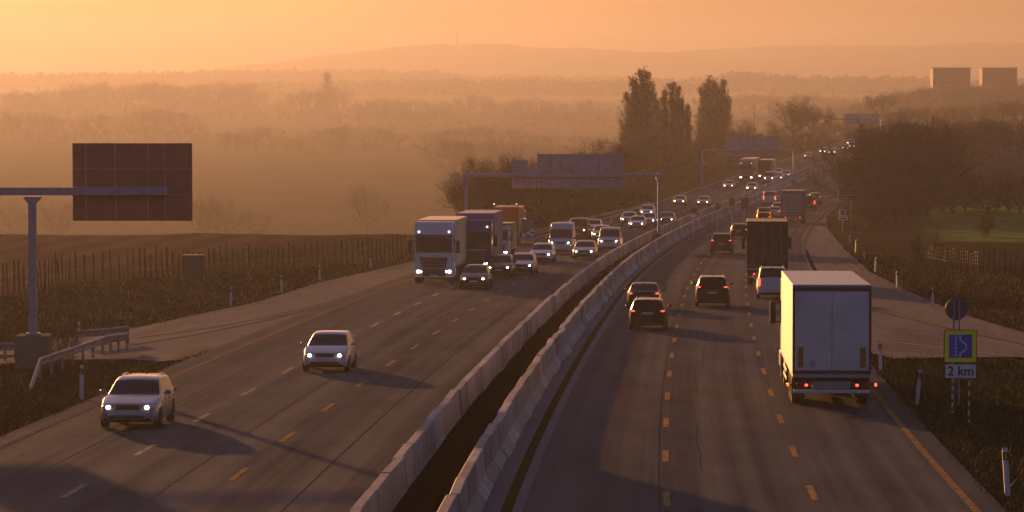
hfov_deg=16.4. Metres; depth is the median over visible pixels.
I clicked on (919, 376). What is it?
delineator post
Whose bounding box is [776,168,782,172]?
hatchback car
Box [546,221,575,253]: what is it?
panel van
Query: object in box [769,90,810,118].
broadleaf tree
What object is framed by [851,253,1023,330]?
grass
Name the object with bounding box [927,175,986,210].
bare tree
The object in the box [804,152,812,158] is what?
sedan car
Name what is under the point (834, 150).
sedan car
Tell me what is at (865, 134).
bare tree
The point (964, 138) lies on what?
broadleaf tree
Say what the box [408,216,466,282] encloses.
lorry
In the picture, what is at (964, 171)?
bare tree
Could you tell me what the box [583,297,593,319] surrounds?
concrete barrier
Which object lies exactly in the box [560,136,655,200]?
broadleaf tree
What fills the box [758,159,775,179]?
lorry
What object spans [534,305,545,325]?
concrete barrier
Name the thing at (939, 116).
broadleaf tree
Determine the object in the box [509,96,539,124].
thin tree
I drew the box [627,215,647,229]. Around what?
sedan car
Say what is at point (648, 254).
concrete barrier
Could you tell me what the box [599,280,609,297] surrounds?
concrete barrier
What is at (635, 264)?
concrete barrier
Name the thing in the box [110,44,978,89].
hills
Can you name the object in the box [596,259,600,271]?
concrete barrier
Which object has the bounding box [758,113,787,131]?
thin tree
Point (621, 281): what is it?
concrete barrier
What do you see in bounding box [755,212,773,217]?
hatchback car
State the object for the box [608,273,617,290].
concrete barrier
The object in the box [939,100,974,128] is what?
broadleaf tree
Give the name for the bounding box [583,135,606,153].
broadleaf tree
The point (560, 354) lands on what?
concrete barrier
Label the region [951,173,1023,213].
bare tree
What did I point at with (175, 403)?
tar seam
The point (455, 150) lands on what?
broadleaf tree
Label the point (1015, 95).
broadleaf tree
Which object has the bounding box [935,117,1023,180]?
broadleaf tree
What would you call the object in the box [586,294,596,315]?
concrete barrier
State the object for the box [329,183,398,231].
bare tree
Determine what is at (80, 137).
thin tree
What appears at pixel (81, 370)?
delineator post
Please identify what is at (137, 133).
broadleaf tree
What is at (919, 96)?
broadleaf tree
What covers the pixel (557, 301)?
concrete barrier
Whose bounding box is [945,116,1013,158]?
thin tree
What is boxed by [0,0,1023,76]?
sky
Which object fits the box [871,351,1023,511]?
grass
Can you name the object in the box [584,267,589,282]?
concrete barrier
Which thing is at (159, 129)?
broadleaf tree
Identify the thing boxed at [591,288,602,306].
concrete barrier
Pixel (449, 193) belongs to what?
domed tree
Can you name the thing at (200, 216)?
bare tree
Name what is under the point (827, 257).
slip marking
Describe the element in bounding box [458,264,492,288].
hatchback car
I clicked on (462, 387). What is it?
concrete barrier
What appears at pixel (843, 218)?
distance sign
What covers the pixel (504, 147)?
broadleaf tree
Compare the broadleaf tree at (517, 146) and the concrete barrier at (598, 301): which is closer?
the concrete barrier at (598, 301)
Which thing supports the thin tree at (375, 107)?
on the ground at (298, 194)
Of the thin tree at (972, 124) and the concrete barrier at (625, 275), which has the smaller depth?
the concrete barrier at (625, 275)
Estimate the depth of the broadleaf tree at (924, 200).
418.09 m
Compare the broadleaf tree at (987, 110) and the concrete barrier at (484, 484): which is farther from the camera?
the broadleaf tree at (987, 110)
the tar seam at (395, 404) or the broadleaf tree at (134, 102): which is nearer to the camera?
the tar seam at (395, 404)
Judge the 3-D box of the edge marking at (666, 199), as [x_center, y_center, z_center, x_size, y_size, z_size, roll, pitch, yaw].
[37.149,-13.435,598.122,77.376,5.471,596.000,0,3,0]
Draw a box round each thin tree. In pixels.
[0,205,27,233]
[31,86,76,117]
[67,119,97,142]
[92,113,118,138]
[98,79,140,120]
[236,207,276,233]
[326,88,355,123]
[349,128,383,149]
[364,94,395,123]
[396,94,428,122]
[414,142,453,172]
[466,142,511,172]
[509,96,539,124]
[515,143,554,164]
[537,143,574,153]
[538,97,567,121]
[560,142,612,153]
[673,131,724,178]
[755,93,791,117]
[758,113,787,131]
[838,93,871,113]
[918,103,948,128]
[942,118,984,159]
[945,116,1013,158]
[961,103,995,129]
[966,108,1005,128]
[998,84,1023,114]
[998,120,1023,163]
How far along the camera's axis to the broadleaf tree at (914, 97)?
1919.18 m
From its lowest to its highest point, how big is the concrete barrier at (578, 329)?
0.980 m
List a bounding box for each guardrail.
[0,342,14,360]
[29,332,128,390]
[75,326,128,345]
[611,202,649,222]
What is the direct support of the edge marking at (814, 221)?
on the road at (612, 437)
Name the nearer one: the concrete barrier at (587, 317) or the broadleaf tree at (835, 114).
the concrete barrier at (587, 317)
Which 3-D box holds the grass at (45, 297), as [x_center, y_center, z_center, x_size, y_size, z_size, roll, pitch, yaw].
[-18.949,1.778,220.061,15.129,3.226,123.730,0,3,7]
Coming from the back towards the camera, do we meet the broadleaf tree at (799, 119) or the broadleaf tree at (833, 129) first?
the broadleaf tree at (833, 129)
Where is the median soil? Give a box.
[392,228,675,511]
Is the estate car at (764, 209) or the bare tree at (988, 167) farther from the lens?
the bare tree at (988, 167)
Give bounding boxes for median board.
[728,198,734,224]
[741,198,747,219]
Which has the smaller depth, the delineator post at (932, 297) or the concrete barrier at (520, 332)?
the concrete barrier at (520, 332)
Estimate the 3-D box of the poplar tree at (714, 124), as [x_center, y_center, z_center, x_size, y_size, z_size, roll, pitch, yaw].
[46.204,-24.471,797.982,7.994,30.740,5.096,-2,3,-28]
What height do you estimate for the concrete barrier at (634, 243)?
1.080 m
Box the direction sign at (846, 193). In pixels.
[838,188,855,225]
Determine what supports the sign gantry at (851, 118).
on the ground at (298, 194)
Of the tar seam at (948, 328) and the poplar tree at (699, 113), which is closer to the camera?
the tar seam at (948, 328)
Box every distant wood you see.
[0,67,638,89]
[206,77,631,98]
[619,70,1023,95]
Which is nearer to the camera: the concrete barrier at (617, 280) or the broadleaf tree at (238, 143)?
the concrete barrier at (617, 280)
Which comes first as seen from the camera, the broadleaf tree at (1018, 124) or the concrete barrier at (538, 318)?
the concrete barrier at (538, 318)
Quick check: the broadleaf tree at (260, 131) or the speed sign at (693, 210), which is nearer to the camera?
the speed sign at (693, 210)
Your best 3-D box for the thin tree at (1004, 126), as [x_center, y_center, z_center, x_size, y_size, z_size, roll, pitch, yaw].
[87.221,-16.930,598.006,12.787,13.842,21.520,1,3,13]
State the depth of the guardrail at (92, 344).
140.16 m
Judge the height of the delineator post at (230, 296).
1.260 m
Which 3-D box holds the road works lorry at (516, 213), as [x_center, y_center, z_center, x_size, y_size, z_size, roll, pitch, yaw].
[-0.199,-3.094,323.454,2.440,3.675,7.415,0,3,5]
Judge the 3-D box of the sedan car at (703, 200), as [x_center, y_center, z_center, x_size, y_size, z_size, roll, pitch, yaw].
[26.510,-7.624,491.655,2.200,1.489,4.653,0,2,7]
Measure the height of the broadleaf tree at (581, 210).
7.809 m
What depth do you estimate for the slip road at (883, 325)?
175.75 m
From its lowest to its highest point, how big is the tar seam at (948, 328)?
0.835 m
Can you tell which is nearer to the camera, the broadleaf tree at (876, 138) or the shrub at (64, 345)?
the shrub at (64, 345)
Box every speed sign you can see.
[690,207,696,214]
[714,204,720,229]
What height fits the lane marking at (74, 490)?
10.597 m
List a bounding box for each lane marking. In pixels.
[59,180,743,497]
[228,187,745,479]
[662,188,809,505]
[744,184,838,499]
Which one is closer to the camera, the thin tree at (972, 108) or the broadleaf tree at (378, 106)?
the thin tree at (972, 108)
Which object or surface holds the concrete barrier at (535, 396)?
on the road at (612, 437)
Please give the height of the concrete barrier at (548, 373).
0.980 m
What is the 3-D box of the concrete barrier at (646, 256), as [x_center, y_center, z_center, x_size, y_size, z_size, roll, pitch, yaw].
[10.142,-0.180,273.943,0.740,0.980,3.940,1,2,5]
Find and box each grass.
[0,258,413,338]
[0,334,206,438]
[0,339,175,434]
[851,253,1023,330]
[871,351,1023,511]
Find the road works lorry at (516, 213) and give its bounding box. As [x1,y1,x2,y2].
[493,203,525,243]
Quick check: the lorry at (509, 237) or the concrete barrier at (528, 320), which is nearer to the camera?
the concrete barrier at (528, 320)
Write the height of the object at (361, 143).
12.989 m
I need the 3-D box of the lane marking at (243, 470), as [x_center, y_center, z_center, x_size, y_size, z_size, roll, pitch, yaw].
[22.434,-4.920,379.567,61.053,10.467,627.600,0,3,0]
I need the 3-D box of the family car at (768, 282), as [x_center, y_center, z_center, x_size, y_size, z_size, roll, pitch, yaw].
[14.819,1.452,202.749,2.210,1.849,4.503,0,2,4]
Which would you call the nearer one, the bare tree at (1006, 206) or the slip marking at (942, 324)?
the slip marking at (942, 324)
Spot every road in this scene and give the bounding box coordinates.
[0,113,1005,511]
[0,201,651,363]
[806,205,1023,357]
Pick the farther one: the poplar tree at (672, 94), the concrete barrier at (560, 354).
the poplar tree at (672, 94)
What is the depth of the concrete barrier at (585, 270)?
218.37 m
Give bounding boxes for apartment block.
[930,67,970,108]
[979,67,1017,111]
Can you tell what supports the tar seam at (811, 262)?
on the road at (612, 437)
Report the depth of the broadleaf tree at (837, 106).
2788.86 m
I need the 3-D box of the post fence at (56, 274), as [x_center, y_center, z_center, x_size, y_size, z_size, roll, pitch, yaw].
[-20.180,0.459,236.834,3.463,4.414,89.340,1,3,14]
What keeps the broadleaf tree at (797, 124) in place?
on the ground at (298, 194)
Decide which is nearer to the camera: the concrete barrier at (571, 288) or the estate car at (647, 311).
the estate car at (647, 311)
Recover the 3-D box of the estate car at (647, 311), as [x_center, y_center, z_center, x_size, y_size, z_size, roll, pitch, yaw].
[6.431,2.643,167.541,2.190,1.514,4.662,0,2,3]
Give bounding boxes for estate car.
[100,372,176,427]
[484,253,516,276]
[589,218,603,231]
[626,297,671,329]
[639,204,655,215]
[642,212,656,225]
[729,223,746,237]
[745,182,758,191]
[756,207,773,217]
[771,202,780,208]
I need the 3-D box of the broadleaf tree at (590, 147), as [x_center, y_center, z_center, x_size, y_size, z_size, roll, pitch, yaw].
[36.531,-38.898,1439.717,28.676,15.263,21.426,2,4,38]
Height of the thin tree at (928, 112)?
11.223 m
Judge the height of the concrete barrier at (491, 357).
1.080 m
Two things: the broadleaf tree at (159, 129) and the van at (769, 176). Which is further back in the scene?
the broadleaf tree at (159, 129)
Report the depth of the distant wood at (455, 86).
4245.87 m
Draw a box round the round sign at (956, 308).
[945,298,967,405]
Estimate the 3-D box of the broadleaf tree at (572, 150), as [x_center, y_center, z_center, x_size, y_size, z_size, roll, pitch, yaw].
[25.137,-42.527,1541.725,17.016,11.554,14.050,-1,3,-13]
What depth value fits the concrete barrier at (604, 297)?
197.47 m
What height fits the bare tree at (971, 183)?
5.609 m
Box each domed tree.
[432,163,521,212]
[442,150,545,209]
[492,159,573,209]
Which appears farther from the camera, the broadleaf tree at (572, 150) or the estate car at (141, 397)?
the broadleaf tree at (572, 150)
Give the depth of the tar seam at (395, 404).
112.14 m
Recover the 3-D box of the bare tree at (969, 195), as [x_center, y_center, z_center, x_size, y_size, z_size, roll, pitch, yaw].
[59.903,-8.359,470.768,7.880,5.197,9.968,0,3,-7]
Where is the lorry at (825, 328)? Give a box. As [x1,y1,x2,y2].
[770,271,876,402]
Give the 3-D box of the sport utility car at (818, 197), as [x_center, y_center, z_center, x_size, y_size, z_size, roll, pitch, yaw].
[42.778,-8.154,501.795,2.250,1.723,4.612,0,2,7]
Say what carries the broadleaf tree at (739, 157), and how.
on the ground at (298, 194)
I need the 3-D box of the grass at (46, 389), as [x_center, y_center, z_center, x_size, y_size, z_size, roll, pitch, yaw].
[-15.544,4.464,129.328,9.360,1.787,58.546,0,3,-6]
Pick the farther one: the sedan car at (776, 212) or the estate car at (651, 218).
the sedan car at (776, 212)
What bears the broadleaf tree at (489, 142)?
on the ground at (298, 194)
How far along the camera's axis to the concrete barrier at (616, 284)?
218.79 m
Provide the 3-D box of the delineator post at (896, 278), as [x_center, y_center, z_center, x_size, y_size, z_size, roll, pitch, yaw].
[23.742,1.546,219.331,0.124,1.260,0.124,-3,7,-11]
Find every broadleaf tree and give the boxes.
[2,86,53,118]
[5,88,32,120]
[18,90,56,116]
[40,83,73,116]
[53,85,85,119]
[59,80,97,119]
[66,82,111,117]
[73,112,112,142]
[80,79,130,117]
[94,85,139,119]
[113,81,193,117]
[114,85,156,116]
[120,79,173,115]
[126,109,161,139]
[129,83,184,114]
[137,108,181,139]
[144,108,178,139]
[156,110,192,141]
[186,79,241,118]
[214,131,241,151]
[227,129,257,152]
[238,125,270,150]
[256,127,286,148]
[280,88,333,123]
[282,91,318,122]
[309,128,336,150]
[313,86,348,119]
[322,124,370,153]
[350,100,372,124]
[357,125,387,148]
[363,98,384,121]
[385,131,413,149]
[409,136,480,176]
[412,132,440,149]
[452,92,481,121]
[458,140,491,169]
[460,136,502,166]
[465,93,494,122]
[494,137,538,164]
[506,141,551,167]
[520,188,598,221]
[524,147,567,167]
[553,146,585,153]
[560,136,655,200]
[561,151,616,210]
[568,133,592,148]
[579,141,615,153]
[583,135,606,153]
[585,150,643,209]
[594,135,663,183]
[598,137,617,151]
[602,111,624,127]
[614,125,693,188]
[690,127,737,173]
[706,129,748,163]
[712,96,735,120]
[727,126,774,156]
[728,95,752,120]
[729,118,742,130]
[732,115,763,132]
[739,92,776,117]
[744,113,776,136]
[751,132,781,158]
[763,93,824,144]
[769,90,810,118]
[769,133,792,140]
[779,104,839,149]
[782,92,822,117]
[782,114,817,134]
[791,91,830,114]
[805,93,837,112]
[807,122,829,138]
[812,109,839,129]
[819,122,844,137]
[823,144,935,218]
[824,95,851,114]
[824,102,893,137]
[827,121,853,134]
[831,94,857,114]
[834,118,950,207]
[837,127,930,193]
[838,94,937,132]
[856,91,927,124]
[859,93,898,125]
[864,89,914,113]
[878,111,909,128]
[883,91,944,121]
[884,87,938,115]
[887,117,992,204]
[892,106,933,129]
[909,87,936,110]
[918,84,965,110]
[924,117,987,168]
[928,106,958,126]
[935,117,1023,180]
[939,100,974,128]
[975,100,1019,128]
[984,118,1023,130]
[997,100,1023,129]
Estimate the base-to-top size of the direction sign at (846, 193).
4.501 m
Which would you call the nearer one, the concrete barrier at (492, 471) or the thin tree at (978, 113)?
the concrete barrier at (492, 471)
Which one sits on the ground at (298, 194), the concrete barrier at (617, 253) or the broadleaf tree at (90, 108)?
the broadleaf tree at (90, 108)
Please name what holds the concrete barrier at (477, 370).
on the road at (612, 437)
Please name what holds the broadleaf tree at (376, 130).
on the ground at (298, 194)
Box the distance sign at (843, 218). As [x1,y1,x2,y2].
[839,217,847,232]
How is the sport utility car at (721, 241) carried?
on the road at (612, 437)
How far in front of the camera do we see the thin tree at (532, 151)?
1507.01 m
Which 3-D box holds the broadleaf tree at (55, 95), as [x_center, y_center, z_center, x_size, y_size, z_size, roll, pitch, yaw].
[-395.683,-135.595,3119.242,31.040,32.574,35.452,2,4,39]
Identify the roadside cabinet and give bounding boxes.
[183,255,204,280]
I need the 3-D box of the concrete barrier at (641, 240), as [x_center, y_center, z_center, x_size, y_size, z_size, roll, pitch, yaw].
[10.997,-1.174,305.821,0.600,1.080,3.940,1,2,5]
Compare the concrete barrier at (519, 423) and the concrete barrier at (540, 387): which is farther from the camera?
the concrete barrier at (540, 387)
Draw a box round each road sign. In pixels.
[839,210,845,232]
[944,330,976,421]
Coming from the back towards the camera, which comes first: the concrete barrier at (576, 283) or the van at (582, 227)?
the van at (582, 227)
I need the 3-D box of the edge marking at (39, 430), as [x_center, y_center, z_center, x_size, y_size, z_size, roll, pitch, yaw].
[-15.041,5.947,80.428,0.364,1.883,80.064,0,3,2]
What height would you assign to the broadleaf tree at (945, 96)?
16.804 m
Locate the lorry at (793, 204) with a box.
[781,190,808,223]
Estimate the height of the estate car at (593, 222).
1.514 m
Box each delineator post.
[79,365,83,399]
[230,287,231,306]
[280,275,282,292]
[318,265,320,280]
[878,341,881,370]
[896,271,897,286]
[915,369,921,404]
[931,287,933,307]
[1002,447,1010,495]
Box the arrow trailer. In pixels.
[517,219,536,243]
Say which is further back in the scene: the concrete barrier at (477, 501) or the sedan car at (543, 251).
the sedan car at (543, 251)
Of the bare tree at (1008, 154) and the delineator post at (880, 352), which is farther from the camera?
the bare tree at (1008, 154)
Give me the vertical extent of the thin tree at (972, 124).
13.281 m
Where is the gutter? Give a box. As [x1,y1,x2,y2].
[482,160,850,511]
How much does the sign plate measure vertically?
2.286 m
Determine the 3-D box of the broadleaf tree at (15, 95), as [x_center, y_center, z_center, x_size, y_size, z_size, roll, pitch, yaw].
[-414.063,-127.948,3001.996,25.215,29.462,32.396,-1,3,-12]
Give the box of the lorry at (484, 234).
[456,210,502,266]
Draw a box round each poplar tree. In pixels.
[320,71,333,123]
[610,74,646,151]
[616,88,634,148]
[626,65,669,178]
[643,76,660,179]
[651,96,666,167]
[655,86,673,164]
[662,80,681,162]
[670,85,684,159]
[672,96,692,167]
[683,102,693,158]
[692,75,723,162]
[692,82,713,141]
[704,78,728,158]
[718,76,738,161]
[723,93,735,153]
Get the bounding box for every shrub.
[53,321,85,362]
[491,206,538,222]
[534,214,552,228]
[536,195,574,224]
[632,177,656,198]
[774,145,785,157]
[908,227,943,264]
[975,214,995,236]
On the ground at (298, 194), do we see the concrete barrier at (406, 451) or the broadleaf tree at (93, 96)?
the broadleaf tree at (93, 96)
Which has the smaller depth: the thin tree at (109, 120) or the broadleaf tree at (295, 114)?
the thin tree at (109, 120)
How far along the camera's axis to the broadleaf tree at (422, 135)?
1894.60 m
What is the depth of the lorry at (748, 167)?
632.49 m
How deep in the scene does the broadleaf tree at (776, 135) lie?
879.53 m
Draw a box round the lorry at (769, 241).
[742,218,791,284]
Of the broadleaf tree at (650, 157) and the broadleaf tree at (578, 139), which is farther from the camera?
the broadleaf tree at (578, 139)
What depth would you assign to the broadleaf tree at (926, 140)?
450.34 m
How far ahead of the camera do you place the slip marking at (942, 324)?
172.92 m
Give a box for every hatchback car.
[300,329,356,371]
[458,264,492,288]
[590,225,609,239]
[619,212,636,224]
[672,195,687,205]
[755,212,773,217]
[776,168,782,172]
[780,170,791,175]
[818,148,826,153]
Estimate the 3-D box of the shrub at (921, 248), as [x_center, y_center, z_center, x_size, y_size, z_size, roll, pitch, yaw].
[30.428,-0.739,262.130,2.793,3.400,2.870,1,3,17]
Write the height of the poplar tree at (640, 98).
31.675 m
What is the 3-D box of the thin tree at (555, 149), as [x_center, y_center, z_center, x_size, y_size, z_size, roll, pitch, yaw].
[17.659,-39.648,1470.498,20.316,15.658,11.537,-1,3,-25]
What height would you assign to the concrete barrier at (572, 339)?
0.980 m
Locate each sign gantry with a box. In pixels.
[0,143,192,369]
[463,154,662,238]
[701,137,796,184]
[804,114,882,147]
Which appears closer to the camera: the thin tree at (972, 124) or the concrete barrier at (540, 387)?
the concrete barrier at (540, 387)
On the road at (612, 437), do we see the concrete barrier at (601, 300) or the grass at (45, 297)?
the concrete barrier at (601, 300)
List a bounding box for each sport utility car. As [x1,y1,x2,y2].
[692,275,732,306]
[709,232,735,253]
[810,193,822,204]
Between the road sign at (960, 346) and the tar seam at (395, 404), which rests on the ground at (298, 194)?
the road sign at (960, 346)
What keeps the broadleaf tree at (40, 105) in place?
on the ground at (298, 194)
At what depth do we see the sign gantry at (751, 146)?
615.03 m
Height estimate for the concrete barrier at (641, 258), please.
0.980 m
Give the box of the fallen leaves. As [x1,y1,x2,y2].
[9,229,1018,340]
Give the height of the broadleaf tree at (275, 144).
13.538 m
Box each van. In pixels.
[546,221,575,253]
[570,218,590,238]
[596,227,622,250]
[762,191,778,204]
[763,171,775,182]
[806,195,817,209]
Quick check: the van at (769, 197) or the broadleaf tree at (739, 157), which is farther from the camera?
the broadleaf tree at (739, 157)
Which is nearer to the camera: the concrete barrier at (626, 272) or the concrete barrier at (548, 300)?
the concrete barrier at (548, 300)
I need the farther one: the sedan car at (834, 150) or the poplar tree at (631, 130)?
the sedan car at (834, 150)
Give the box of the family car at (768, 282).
[753,266,785,298]
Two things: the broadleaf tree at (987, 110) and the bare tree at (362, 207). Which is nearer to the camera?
the bare tree at (362, 207)
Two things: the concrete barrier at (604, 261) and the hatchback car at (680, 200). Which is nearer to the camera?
the concrete barrier at (604, 261)
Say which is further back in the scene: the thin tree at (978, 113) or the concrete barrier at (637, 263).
the thin tree at (978, 113)
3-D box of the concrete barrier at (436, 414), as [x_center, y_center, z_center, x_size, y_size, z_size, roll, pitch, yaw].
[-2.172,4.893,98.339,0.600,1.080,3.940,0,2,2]
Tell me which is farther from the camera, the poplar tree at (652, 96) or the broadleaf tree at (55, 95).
the broadleaf tree at (55, 95)
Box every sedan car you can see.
[513,252,538,274]
[528,242,556,262]
[571,240,598,258]
[625,281,665,309]
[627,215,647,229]
[661,212,676,223]
[696,196,710,206]
[723,180,735,188]
[769,206,781,217]
[775,173,783,179]
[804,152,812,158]
[828,148,836,153]
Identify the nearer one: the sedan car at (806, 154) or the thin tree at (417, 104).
the sedan car at (806, 154)
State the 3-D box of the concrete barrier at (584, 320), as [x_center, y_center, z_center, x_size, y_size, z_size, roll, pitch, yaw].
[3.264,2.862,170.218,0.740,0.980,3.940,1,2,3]
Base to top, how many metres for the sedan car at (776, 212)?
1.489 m
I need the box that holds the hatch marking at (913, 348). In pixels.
[884,346,943,350]
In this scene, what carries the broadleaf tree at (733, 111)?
on the ground at (298, 194)
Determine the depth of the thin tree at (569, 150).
1444.78 m
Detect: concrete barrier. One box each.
[350,490,378,511]
[350,508,363,511]
[368,473,393,511]
[380,457,407,507]
[392,444,416,487]
[406,431,427,476]
[417,419,437,461]
[424,408,444,448]
[436,399,453,438]
[437,494,457,511]
[443,390,461,425]
[449,477,472,511]
[454,381,469,416]
[458,462,485,511]
[460,373,476,405]
[466,448,492,501]
[470,366,483,396]
[474,435,499,485]
[477,359,490,389]
[482,353,496,380]
[483,423,506,471]
[490,347,502,373]
[492,412,515,458]
[495,341,508,368]
[497,402,520,443]
[501,335,512,360]
[503,393,525,433]
[508,331,518,355]
[509,384,531,422]
[512,326,523,350]
[516,321,527,342]
[516,376,535,412]
[523,317,532,338]
[523,369,541,404]
[526,313,536,334]
[526,362,544,395]
[532,309,540,329]
[533,356,548,389]
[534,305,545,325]
[536,349,553,381]
[538,302,548,321]
[542,343,559,374]
[543,298,552,317]
[546,338,560,366]
[547,295,555,314]
[551,333,565,362]
[553,292,560,311]
[555,289,562,305]
[556,328,572,356]
[559,286,566,303]
[559,324,572,348]
[562,283,569,299]
[563,319,576,345]
[566,315,579,339]
[567,281,573,297]
[568,278,575,292]
[570,311,582,335]
[572,276,578,291]
[574,307,585,331]
[575,274,581,289]
[577,304,588,327]
[578,271,585,286]
[579,300,590,321]
[580,269,587,283]
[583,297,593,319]
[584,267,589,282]
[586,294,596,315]
[587,265,592,279]
[589,291,600,311]
[590,263,595,276]
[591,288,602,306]
[593,261,598,275]
[594,285,604,304]
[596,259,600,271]
[598,283,607,302]
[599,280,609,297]
[600,256,605,269]
[603,254,608,266]
[603,278,612,296]
[604,275,613,292]
[607,252,611,265]
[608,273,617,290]
[609,271,618,287]
[611,250,616,261]
[612,269,620,285]
[613,248,618,259]
[614,267,623,283]
[616,264,625,280]
[617,247,621,258]
[620,263,627,278]
[621,261,629,276]
[624,243,628,252]
[624,259,632,274]
[625,257,634,271]
[629,256,636,269]
[630,254,637,267]
[632,239,635,249]
[633,253,639,266]
[634,251,642,265]
[637,249,644,263]
[638,236,642,245]
[641,248,646,261]
[642,233,647,242]
[642,247,648,260]
[644,245,651,258]
[645,244,652,256]
[650,241,656,254]
[653,240,658,252]
[657,238,662,249]
[660,235,667,247]
[666,233,671,244]
[674,229,679,240]
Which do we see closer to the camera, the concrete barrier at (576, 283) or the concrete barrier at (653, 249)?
the concrete barrier at (576, 283)
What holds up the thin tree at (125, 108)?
on the ground at (298, 194)
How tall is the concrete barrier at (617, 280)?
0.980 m
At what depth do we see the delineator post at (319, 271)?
230.10 m
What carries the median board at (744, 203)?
on the road at (612, 437)
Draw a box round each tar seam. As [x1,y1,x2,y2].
[1,302,388,492]
[128,307,317,345]
[281,257,592,511]
[659,256,704,511]
[806,248,817,270]
[872,310,1020,343]
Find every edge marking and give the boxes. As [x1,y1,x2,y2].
[0,402,101,448]
[169,277,414,378]
[500,167,833,511]
[516,151,811,243]
[801,200,838,240]
[867,381,981,511]
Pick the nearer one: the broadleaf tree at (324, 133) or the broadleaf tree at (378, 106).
the broadleaf tree at (324, 133)
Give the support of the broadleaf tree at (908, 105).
on the ground at (298, 194)
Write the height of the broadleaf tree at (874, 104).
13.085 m
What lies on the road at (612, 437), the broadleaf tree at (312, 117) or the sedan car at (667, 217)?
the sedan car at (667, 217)
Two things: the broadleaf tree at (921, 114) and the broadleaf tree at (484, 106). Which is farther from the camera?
the broadleaf tree at (484, 106)
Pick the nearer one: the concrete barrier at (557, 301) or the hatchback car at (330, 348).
the hatchback car at (330, 348)
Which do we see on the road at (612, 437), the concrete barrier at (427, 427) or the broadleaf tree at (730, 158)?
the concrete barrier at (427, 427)
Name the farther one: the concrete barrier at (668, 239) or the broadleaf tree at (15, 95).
the broadleaf tree at (15, 95)
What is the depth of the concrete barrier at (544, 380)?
126.04 m
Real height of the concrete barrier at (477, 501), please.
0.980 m
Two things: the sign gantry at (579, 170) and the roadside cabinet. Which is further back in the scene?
the sign gantry at (579, 170)
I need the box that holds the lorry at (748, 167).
[737,157,759,180]
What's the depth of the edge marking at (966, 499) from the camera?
97.65 m
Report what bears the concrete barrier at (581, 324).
on the road at (612, 437)
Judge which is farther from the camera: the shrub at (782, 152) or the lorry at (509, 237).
the shrub at (782, 152)
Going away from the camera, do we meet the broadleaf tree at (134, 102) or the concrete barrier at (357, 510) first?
the concrete barrier at (357, 510)
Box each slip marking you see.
[145,298,340,336]
[799,229,836,270]
[871,338,1021,356]
[872,304,1023,343]
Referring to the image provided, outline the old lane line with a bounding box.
[131,351,375,511]
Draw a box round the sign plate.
[691,215,695,238]
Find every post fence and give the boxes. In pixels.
[1,234,411,296]
[922,243,1023,273]
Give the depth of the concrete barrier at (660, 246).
301.71 m
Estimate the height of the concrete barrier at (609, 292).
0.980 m
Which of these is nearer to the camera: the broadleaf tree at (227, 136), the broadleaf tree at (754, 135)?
the broadleaf tree at (754, 135)
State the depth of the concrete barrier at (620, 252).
269.71 m
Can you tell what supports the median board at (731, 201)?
on the road at (612, 437)
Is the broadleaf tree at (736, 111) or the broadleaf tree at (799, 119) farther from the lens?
the broadleaf tree at (736, 111)
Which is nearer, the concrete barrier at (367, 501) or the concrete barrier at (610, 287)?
the concrete barrier at (367, 501)
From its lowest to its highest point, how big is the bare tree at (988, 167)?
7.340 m
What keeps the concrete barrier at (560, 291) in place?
on the road at (612, 437)
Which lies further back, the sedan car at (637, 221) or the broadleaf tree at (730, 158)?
the broadleaf tree at (730, 158)
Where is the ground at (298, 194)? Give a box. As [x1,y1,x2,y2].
[0,88,1023,511]
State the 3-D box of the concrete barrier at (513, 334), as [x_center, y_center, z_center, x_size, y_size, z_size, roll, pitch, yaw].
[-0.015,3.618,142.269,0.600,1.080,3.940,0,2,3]
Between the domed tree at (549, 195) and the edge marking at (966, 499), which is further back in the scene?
the domed tree at (549, 195)
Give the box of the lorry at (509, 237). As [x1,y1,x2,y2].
[503,222,515,254]
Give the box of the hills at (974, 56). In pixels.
[671,43,1023,79]
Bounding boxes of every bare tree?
[36,200,75,234]
[187,198,231,232]
[190,193,254,233]
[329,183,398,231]
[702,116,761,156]
[798,133,947,219]
[827,129,926,188]
[831,111,946,179]
[832,119,978,180]
[882,109,980,171]
[889,123,993,191]
[926,175,995,213]
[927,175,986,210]
[932,176,972,211]
[948,179,1008,209]
[949,176,991,209]
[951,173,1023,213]
[954,148,1023,200]
[955,140,1023,186]
[961,153,1008,184]
[968,173,1021,210]
[977,170,1023,213]
[977,173,1022,211]
[990,170,1023,204]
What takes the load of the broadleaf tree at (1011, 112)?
on the ground at (298, 194)
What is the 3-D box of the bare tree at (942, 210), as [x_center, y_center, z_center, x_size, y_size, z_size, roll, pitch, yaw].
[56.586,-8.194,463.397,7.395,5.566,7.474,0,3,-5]

